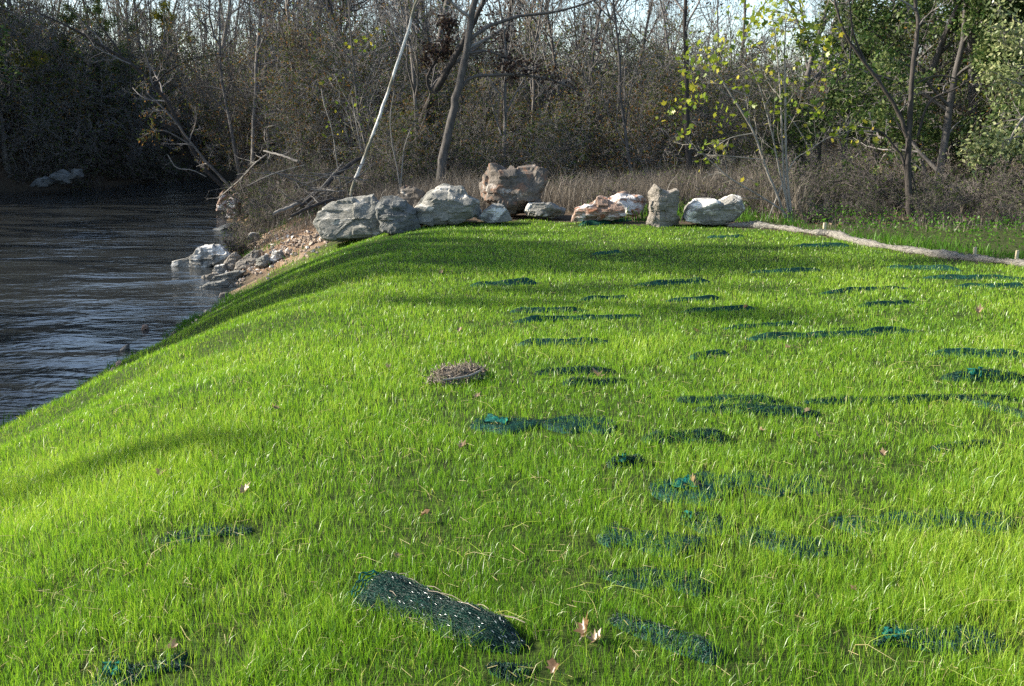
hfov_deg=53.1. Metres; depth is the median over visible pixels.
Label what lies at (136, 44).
shrub
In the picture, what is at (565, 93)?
shrub
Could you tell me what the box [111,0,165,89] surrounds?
sapling
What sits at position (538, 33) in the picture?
sapling
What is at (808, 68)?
bare tree
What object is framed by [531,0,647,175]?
sapling
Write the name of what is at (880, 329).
erosion netting
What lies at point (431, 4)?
sapling
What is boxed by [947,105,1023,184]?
shrub
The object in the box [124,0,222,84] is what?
bare tree
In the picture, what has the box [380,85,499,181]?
shrub
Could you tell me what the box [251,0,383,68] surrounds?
bare tree
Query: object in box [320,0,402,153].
sapling
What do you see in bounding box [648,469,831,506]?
erosion netting
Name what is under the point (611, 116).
shrub
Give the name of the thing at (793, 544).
erosion netting
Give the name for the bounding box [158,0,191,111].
sapling
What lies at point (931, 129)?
evergreen tree
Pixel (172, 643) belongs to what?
fallen leaf
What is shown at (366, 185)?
bramble bush
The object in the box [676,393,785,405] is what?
erosion netting
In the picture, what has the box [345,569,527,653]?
erosion netting
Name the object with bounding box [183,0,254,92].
bare tree
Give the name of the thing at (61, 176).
rock
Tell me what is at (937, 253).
straw roll
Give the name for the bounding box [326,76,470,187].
shrub
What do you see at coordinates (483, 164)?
shrub
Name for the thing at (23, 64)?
leafy tree
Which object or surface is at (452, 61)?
leaning tree
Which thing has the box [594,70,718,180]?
shrub
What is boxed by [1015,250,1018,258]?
wooden stake
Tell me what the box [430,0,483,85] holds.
sapling
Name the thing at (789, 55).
sapling
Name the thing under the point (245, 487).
fallen leaf
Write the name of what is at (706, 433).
erosion netting
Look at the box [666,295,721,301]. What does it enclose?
erosion netting
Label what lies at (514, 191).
boulder
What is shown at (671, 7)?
sapling
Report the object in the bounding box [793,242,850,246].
erosion netting
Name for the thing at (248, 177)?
bramble bush
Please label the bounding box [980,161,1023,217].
bramble bush
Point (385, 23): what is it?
sapling
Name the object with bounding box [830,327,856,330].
erosion netting
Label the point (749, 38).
bare tree
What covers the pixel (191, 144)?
leaning tree
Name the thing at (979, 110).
evergreen tree
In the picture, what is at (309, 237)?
gravel
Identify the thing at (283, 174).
dead branch
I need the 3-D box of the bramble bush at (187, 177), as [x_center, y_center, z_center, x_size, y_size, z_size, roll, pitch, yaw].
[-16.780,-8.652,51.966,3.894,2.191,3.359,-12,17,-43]
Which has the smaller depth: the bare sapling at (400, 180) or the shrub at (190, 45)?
the bare sapling at (400, 180)
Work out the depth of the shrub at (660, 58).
27.43 m
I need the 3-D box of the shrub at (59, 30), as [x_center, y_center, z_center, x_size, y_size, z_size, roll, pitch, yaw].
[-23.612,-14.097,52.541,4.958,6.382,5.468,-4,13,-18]
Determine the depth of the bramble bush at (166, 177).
49.26 m
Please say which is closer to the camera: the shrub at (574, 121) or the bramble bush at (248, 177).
the shrub at (574, 121)
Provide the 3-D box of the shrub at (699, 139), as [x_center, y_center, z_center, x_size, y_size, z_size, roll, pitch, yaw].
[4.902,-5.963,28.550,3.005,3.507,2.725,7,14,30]
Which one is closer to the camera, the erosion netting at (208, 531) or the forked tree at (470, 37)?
the erosion netting at (208, 531)
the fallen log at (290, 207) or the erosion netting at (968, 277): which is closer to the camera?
the erosion netting at (968, 277)
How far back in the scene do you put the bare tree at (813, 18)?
56.26 m
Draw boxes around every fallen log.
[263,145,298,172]
[273,201,299,214]
[278,156,362,207]
[290,196,334,222]
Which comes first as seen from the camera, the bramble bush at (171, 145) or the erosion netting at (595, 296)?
the erosion netting at (595, 296)
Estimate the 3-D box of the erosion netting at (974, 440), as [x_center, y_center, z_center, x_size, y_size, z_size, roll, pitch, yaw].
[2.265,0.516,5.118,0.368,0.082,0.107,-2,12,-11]
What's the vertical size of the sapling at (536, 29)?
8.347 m
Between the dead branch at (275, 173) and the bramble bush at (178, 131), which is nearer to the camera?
the dead branch at (275, 173)
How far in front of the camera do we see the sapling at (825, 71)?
37.83 m
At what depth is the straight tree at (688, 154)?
20.81 m
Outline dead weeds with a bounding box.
[225,140,1023,246]
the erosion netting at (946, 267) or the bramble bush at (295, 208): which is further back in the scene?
the bramble bush at (295, 208)
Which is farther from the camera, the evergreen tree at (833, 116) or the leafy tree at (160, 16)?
the leafy tree at (160, 16)
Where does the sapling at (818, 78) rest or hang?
on the ground at (6, 186)
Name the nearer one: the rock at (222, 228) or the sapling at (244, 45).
the rock at (222, 228)
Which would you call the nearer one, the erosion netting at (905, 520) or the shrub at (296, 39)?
the erosion netting at (905, 520)
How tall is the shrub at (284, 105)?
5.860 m
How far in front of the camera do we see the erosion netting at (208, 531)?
4.04 m
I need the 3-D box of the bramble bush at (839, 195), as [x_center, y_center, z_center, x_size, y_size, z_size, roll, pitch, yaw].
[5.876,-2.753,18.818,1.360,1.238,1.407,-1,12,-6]
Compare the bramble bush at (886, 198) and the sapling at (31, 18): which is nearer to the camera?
the bramble bush at (886, 198)
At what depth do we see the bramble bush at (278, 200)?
24.38 m
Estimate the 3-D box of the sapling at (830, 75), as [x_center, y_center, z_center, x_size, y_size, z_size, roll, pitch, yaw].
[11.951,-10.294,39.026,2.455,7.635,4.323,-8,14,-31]
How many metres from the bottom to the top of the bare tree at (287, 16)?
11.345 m
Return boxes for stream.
[0,179,243,428]
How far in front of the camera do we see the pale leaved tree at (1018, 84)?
16.05 m
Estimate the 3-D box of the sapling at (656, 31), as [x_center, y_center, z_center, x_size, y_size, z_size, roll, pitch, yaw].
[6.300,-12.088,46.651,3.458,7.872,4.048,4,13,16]
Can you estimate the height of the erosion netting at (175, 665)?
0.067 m
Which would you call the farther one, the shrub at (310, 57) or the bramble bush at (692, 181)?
the shrub at (310, 57)
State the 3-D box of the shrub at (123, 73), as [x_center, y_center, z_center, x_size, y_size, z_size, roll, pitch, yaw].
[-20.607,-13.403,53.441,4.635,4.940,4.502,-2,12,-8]
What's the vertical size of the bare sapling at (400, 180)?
2.664 m
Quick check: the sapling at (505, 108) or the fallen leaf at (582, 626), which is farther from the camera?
the sapling at (505, 108)
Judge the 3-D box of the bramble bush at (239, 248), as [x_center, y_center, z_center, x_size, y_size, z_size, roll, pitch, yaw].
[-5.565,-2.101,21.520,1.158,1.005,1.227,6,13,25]
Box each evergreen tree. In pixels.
[0,25,20,85]
[55,0,139,121]
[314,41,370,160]
[752,0,908,180]
[805,0,991,172]
[808,0,1023,188]
[821,0,1023,176]
[830,0,1023,169]
[889,0,1023,182]
[927,2,1023,165]
[953,17,1023,168]
[957,0,1023,81]
[980,26,1023,175]
[1000,0,1023,148]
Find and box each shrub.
[0,0,59,104]
[0,0,68,182]
[0,0,76,106]
[0,9,82,120]
[0,11,100,86]
[0,18,115,120]
[0,34,66,140]
[0,51,98,168]
[0,86,108,180]
[4,0,99,85]
[5,0,82,29]
[6,32,77,109]
[11,9,143,164]
[23,0,94,43]
[23,3,100,71]
[25,1,118,69]
[34,0,165,143]
[50,48,180,179]
[52,46,133,150]
[83,12,162,119]
[84,39,153,114]
[90,41,152,125]
[103,34,151,67]
[105,3,199,126]
[109,79,168,139]
[131,6,200,116]
[135,7,296,170]
[144,36,227,155]
[151,0,257,120]
[159,46,278,173]
[177,80,235,143]
[189,34,279,97]
[192,90,276,175]
[198,65,263,145]
[216,0,375,180]
[219,46,298,159]
[235,42,309,148]
[240,9,398,175]
[251,0,424,180]
[253,27,385,170]
[259,29,371,158]
[260,43,389,158]
[297,0,466,166]
[307,66,406,163]
[317,14,469,166]
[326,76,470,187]
[343,86,439,178]
[365,27,452,160]
[366,71,465,175]
[377,21,488,170]
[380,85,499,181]
[387,26,459,129]
[405,20,532,169]
[415,0,586,167]
[421,45,552,175]
[444,36,566,167]
[446,38,547,164]
[453,119,533,181]
[477,15,583,97]
[481,67,587,166]
[493,90,606,187]
[508,79,613,186]
[511,50,615,171]
[511,62,610,173]
[519,52,617,165]
[523,46,615,173]
[542,0,729,172]
[546,16,710,170]
[561,56,673,176]
[569,42,689,172]
[573,109,649,184]
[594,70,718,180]
[597,44,694,124]
[601,77,693,169]
[610,5,740,118]
[613,95,716,176]
[626,26,792,169]
[641,30,804,181]
[643,65,748,176]
[662,38,791,151]
[663,103,742,174]
[664,68,727,157]
[698,43,816,152]
[706,82,772,159]
[755,65,849,155]
[794,63,883,154]
[801,76,885,159]
[805,66,873,162]
[841,78,907,156]
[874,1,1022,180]
[903,21,982,154]
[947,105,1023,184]
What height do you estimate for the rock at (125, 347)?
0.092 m
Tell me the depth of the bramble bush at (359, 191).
22.32 m
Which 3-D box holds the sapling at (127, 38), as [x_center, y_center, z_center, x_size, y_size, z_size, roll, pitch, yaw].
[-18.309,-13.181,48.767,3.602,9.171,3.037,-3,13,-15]
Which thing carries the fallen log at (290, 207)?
on the ground at (6, 186)
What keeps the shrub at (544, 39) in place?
on the ground at (6, 186)
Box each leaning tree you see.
[36,0,233,196]
[136,75,236,192]
[349,0,418,196]
[395,0,509,185]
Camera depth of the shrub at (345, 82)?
27.25 m
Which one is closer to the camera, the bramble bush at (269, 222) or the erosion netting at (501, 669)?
the erosion netting at (501, 669)
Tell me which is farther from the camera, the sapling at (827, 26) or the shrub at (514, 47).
the sapling at (827, 26)
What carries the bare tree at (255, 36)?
on the ground at (6, 186)
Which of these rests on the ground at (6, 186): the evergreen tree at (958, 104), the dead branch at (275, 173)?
the evergreen tree at (958, 104)
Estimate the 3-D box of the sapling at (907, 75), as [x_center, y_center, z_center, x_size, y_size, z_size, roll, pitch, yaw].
[14.609,-9.770,36.683,3.365,7.662,3.939,12,17,43]
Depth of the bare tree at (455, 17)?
48.30 m
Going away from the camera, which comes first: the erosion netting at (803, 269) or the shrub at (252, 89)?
the erosion netting at (803, 269)
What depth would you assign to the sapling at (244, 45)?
55.25 m
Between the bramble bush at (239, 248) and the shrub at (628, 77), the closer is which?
the bramble bush at (239, 248)
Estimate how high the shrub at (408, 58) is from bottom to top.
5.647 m
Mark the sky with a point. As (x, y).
(643, 13)
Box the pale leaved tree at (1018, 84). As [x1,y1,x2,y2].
[942,0,1023,207]
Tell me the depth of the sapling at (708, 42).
41.52 m
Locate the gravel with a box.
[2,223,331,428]
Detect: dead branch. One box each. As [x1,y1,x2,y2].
[163,154,205,177]
[206,149,266,198]
[247,165,303,185]
[253,171,314,190]
[264,171,291,179]
[282,181,342,207]
[285,176,318,191]
[296,187,340,209]
[299,154,372,186]
[300,180,338,198]
[308,172,367,185]
[310,185,346,191]
[313,162,343,195]
[316,173,368,183]
[339,161,374,188]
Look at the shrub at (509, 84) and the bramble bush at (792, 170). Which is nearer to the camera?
the bramble bush at (792, 170)
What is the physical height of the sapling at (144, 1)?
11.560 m
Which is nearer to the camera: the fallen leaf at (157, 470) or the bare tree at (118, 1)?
the fallen leaf at (157, 470)
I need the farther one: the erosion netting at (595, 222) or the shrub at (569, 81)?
the shrub at (569, 81)
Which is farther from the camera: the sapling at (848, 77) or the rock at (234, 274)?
the sapling at (848, 77)
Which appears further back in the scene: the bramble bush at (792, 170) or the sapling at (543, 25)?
the sapling at (543, 25)
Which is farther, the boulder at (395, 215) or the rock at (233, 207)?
the rock at (233, 207)
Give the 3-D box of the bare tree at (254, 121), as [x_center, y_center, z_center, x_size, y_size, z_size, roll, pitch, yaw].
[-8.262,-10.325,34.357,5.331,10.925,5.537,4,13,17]
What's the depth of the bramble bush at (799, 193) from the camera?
17.85 m
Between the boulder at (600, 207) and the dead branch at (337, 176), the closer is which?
the boulder at (600, 207)
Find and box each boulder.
[171,243,229,266]
[312,194,382,241]
[375,195,421,234]
[397,185,425,206]
[414,183,481,225]
[477,203,511,223]
[479,163,547,215]
[524,202,565,218]
[571,195,625,221]
[608,191,646,216]
[646,184,679,226]
[682,194,744,224]
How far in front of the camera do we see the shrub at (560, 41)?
36.56 m
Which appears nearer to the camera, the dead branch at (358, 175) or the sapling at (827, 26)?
the dead branch at (358, 175)
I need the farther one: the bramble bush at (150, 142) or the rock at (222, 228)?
the bramble bush at (150, 142)
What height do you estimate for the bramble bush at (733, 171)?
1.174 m
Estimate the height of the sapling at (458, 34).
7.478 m
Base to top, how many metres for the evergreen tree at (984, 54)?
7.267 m
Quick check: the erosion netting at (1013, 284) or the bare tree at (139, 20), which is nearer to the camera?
the erosion netting at (1013, 284)
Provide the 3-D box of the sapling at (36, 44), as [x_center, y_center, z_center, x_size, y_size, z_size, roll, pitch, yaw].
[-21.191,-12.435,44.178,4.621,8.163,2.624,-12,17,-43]
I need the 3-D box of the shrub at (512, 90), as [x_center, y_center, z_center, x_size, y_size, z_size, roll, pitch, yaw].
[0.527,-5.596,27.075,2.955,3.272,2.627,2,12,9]
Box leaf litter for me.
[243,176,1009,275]
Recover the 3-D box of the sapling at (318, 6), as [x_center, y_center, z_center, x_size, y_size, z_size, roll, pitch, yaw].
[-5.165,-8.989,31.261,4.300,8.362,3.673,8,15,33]
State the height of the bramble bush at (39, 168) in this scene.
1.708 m
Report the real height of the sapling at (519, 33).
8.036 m
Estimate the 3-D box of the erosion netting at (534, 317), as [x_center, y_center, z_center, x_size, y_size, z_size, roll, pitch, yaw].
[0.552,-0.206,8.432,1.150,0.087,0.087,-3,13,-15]
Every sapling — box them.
[0,0,66,123]
[1,0,54,103]
[3,0,70,74]
[93,0,159,157]
[101,0,135,44]
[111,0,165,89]
[126,0,191,136]
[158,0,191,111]
[197,1,261,87]
[197,1,264,177]
[202,0,332,166]
[209,0,302,162]
[232,0,300,156]
[232,1,284,130]
[233,0,291,159]
[248,0,332,168]
[279,1,331,158]
[291,0,403,148]
[293,0,395,180]
[318,27,413,186]
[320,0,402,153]
[330,0,385,74]
[367,0,441,85]
[367,0,484,178]
[367,1,415,71]
[382,87,410,187]
[388,0,464,144]
[391,0,486,156]
[411,0,463,69]
[427,0,492,112]
[429,0,462,76]
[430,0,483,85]
[441,0,560,118]
[467,0,574,164]
[476,0,574,151]
[501,0,565,85]
[502,0,626,172]
[513,0,576,87]
[517,1,559,61]
[525,0,661,169]
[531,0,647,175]
[545,0,701,101]
[552,0,611,76]
[557,0,615,150]
[573,2,636,92]
[579,0,663,175]
[602,0,748,109]
[610,1,679,79]
[627,1,734,83]
[641,6,668,73]
[644,0,697,116]
[653,0,695,78]
[669,0,743,116]
[695,0,764,153]
[700,0,754,112]
[712,0,769,122]
[747,0,857,140]
[756,8,795,111]
[763,4,811,109]
[787,5,876,148]
[791,0,845,84]
[791,1,865,111]
[806,0,868,150]
[806,0,910,169]
[808,2,849,89]
[889,15,962,146]
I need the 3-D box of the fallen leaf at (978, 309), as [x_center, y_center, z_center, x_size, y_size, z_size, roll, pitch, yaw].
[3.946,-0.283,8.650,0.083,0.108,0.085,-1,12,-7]
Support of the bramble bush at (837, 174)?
on the ground at (6, 186)
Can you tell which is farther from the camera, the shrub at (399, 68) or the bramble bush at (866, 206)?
the shrub at (399, 68)
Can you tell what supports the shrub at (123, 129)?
on the ground at (6, 186)
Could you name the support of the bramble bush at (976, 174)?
on the ground at (6, 186)
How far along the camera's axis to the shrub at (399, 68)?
28.59 m
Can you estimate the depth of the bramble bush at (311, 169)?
26.59 m
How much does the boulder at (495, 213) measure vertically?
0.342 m
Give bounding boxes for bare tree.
[0,0,45,48]
[0,0,68,51]
[3,0,44,43]
[33,0,113,50]
[37,0,90,41]
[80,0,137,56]
[88,0,157,43]
[102,0,131,49]
[112,0,221,55]
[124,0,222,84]
[159,0,262,179]
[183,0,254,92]
[211,0,347,175]
[218,0,272,57]
[226,0,334,153]
[233,2,277,65]
[240,3,312,153]
[247,0,327,147]
[247,0,333,169]
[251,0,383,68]
[262,0,388,31]
[294,0,390,71]
[308,0,388,71]
[318,0,464,84]
[324,0,372,43]
[356,0,402,78]
[361,0,430,61]
[371,0,497,54]
[372,0,449,60]
[377,0,484,68]
[390,0,479,73]
[470,0,536,70]
[509,0,568,65]
[512,0,561,57]
[564,0,663,70]
[581,0,711,85]
[728,0,786,89]
[758,0,949,155]
[763,0,943,155]
[799,6,838,58]
[857,0,954,101]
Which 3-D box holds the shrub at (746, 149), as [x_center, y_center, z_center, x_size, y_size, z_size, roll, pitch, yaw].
[5.066,-5.209,23.957,3.260,4.060,3.667,-5,13,-23]
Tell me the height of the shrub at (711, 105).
4.908 m
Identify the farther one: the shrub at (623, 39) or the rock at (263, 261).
the shrub at (623, 39)
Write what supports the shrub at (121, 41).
on the ground at (6, 186)
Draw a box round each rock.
[30,176,55,187]
[49,169,75,183]
[68,168,83,180]
[119,344,129,350]
[141,324,148,329]
[199,279,232,287]
[201,273,218,277]
[212,223,237,229]
[212,270,246,279]
[213,264,226,273]
[216,190,228,210]
[219,292,227,296]
[224,252,240,269]
[227,193,243,217]
[234,250,260,269]
[255,255,271,267]
[269,250,283,261]
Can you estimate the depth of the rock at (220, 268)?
19.64 m
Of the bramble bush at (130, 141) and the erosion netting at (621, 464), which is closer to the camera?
the erosion netting at (621, 464)
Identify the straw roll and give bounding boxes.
[725,220,1023,266]
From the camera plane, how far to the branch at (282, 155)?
26.03 m
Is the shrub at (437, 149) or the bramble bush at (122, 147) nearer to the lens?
the shrub at (437, 149)
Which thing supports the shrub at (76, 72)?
on the ground at (6, 186)
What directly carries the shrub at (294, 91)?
on the ground at (6, 186)
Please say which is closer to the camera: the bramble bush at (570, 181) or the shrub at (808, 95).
the bramble bush at (570, 181)
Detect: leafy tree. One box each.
[0,27,52,173]
[120,0,197,119]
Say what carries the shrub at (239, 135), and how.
on the ground at (6, 186)
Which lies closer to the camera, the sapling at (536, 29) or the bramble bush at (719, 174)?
the bramble bush at (719, 174)
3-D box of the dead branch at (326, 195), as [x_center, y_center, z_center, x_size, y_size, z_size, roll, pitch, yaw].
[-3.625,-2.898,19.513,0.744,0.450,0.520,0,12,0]
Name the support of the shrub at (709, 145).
on the ground at (6, 186)
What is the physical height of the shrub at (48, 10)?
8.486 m
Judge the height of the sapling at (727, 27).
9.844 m
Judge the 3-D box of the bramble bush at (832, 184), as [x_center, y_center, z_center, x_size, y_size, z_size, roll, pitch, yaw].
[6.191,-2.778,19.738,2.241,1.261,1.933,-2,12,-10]
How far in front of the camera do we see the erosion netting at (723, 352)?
7.10 m
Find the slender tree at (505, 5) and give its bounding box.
[479,0,524,161]
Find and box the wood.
[6,0,946,148]
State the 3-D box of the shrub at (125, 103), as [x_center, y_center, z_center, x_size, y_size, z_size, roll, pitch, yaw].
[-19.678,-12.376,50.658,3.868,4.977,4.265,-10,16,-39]
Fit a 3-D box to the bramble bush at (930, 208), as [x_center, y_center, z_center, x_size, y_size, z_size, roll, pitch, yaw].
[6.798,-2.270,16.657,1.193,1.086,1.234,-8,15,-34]
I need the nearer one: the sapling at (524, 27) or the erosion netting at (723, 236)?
the erosion netting at (723, 236)
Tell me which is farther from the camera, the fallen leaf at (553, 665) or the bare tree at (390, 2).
the bare tree at (390, 2)
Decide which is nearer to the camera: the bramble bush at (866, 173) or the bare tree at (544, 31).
the bramble bush at (866, 173)
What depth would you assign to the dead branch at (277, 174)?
20.30 m
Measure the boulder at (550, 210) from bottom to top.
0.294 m
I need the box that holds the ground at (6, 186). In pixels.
[0,112,1023,685]
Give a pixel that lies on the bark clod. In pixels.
(455, 373)
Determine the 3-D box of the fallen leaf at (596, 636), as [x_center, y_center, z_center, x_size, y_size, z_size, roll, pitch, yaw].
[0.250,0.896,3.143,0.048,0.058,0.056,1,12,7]
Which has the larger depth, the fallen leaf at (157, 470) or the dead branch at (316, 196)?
the dead branch at (316, 196)
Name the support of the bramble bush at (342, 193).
on the ground at (6, 186)
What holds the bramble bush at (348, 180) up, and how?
on the ground at (6, 186)
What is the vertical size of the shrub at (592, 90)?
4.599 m
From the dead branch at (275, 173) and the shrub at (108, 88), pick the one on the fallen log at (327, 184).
the dead branch at (275, 173)
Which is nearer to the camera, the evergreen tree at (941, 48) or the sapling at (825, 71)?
the evergreen tree at (941, 48)
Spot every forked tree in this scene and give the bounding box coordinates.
[430,0,687,184]
[823,0,1011,218]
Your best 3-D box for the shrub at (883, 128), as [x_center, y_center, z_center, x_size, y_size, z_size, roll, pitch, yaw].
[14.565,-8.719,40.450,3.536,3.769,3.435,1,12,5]
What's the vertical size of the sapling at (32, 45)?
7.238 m
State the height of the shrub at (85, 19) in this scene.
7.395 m
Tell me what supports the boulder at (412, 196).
on the ground at (6, 186)
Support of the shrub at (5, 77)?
on the ground at (6, 186)
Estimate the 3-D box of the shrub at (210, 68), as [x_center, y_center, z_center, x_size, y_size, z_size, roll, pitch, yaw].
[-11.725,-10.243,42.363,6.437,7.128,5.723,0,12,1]
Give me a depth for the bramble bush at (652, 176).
21.37 m
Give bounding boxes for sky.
[0,0,953,82]
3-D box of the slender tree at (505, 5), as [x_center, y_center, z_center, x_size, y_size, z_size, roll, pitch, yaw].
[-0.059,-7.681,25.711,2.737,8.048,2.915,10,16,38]
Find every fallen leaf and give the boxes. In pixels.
[155,468,163,475]
[158,637,177,650]
[238,483,249,494]
[412,509,429,518]
[457,439,465,448]
[546,658,557,681]
[574,612,587,642]
[585,628,600,647]
[592,367,604,376]
[690,473,703,484]
[879,447,886,455]
[975,303,985,312]
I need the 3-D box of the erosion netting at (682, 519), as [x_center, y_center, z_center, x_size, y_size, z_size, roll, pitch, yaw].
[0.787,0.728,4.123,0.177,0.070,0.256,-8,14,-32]
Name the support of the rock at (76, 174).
on the ground at (6, 186)
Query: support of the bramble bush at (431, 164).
on the ground at (6, 186)
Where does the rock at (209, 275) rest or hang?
on the ground at (6, 186)
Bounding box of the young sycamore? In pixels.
[655,0,878,221]
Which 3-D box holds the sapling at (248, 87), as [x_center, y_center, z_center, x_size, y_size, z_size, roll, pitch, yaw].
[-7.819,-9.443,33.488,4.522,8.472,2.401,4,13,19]
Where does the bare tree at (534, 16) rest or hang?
on the ground at (6, 186)
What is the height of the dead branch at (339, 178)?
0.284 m
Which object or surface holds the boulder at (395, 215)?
on the ground at (6, 186)
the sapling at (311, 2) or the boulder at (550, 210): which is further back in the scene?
the sapling at (311, 2)
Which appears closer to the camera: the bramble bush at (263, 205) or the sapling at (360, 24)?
the bramble bush at (263, 205)
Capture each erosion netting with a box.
[90,648,189,685]
[159,522,254,544]
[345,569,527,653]
[469,412,616,434]
[470,277,535,286]
[485,660,532,683]
[510,306,585,312]
[513,314,641,322]
[518,337,607,346]
[535,364,616,375]
[562,375,630,386]
[578,218,631,225]
[580,295,631,300]
[593,250,621,254]
[596,522,716,557]
[596,564,716,596]
[606,452,645,468]
[608,612,730,665]
[634,277,709,285]
[640,427,730,443]
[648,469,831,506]
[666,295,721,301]
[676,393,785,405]
[676,510,734,536]
[681,305,754,312]
[688,349,729,359]
[696,402,822,416]
[707,234,744,237]
[725,320,798,328]
[734,524,851,558]
[746,326,918,340]
[750,267,821,272]
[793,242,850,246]
[804,392,1023,403]
[819,286,907,293]
[828,507,1015,536]
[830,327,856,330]
[857,299,914,306]
[873,620,1010,655]
[887,264,961,270]
[923,274,1023,279]
[928,348,1023,358]
[931,439,997,451]
[940,366,1023,382]
[947,393,1023,417]
[955,282,1023,287]
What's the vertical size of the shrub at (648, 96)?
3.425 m
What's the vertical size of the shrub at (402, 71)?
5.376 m
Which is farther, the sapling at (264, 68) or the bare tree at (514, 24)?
the bare tree at (514, 24)
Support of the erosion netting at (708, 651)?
on the ground at (6, 186)
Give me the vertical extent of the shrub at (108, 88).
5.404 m
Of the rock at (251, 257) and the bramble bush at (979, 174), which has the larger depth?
the bramble bush at (979, 174)
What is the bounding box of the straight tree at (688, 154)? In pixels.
[674,0,725,178]
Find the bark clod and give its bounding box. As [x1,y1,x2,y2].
[419,355,488,387]
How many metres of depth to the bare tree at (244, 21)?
60.65 m
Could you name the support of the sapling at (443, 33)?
on the ground at (6, 186)
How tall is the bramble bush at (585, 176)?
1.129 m
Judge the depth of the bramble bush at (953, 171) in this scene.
22.81 m
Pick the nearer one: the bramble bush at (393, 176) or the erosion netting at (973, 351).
the erosion netting at (973, 351)
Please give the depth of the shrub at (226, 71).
56.95 m
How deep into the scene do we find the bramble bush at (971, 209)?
17.61 m
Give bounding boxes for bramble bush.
[4,154,81,187]
[40,144,100,187]
[87,114,145,140]
[93,130,152,153]
[103,125,160,168]
[119,135,185,183]
[131,130,161,154]
[139,132,187,156]
[169,152,221,180]
[176,129,200,143]
[179,105,221,147]
[180,153,207,174]
[191,108,226,148]
[218,193,288,242]
[220,154,285,202]
[220,225,268,256]
[222,172,276,226]
[238,158,289,201]
[245,175,301,231]
[256,213,284,233]
[258,154,289,170]
[258,180,301,211]
[263,190,306,214]
[278,143,335,182]
[286,155,347,193]
[288,165,387,210]
[289,192,320,218]
[314,166,394,189]
[323,142,359,173]
[333,179,390,196]
[341,148,407,181]
[350,140,418,174]
[351,147,424,190]
[357,174,406,195]
[398,145,472,188]
[467,153,515,182]
[548,170,608,200]
[565,163,609,189]
[587,181,634,202]
[592,162,694,190]
[622,167,731,192]
[657,157,694,178]
[666,170,738,197]
[672,167,737,212]
[698,157,752,192]
[710,163,758,179]
[719,134,803,178]
[731,149,823,215]
[734,176,785,217]
[736,142,837,209]
[755,150,831,199]
[787,191,838,223]
[796,156,862,194]
[798,135,876,190]
[803,167,896,204]
[806,160,865,211]
[818,184,871,215]
[825,128,941,214]
[845,183,896,221]
[857,161,995,214]
[857,168,947,203]
[864,186,903,213]
[896,171,970,223]
[917,168,983,210]
[919,187,1000,217]
[921,153,969,181]
[936,142,1023,210]
[952,155,1016,198]
[953,168,991,186]
[961,166,1019,210]
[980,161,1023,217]
[981,199,1023,223]
[991,181,1023,210]
[1001,166,1023,192]
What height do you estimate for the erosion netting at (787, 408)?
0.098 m
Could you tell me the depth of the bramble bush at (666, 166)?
23.04 m
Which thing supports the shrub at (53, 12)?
on the ground at (6, 186)
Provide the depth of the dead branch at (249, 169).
26.99 m
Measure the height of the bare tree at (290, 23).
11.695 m
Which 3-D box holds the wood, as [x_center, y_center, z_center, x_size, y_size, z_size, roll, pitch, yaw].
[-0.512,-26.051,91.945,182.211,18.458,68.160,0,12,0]
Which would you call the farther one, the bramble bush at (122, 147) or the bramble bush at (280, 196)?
the bramble bush at (122, 147)
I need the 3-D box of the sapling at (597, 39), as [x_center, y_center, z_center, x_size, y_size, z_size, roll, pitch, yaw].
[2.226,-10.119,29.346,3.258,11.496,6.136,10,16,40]
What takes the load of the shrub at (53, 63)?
on the ground at (6, 186)
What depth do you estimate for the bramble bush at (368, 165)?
25.07 m
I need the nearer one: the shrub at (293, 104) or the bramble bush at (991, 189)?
the bramble bush at (991, 189)
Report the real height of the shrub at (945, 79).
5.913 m
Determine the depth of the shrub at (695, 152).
25.82 m
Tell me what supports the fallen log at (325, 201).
on the ground at (6, 186)
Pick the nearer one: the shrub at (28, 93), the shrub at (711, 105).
the shrub at (711, 105)
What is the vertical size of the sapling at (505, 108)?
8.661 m
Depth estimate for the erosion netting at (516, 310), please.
8.76 m
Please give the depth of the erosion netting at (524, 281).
10.26 m
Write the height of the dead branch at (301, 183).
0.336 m
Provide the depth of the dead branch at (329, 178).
19.60 m
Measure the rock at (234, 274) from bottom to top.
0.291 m
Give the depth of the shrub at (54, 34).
46.00 m
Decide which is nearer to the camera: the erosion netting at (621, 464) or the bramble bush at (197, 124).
the erosion netting at (621, 464)
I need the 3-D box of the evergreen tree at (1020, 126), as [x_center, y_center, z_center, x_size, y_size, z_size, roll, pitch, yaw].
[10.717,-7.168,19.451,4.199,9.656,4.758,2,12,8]

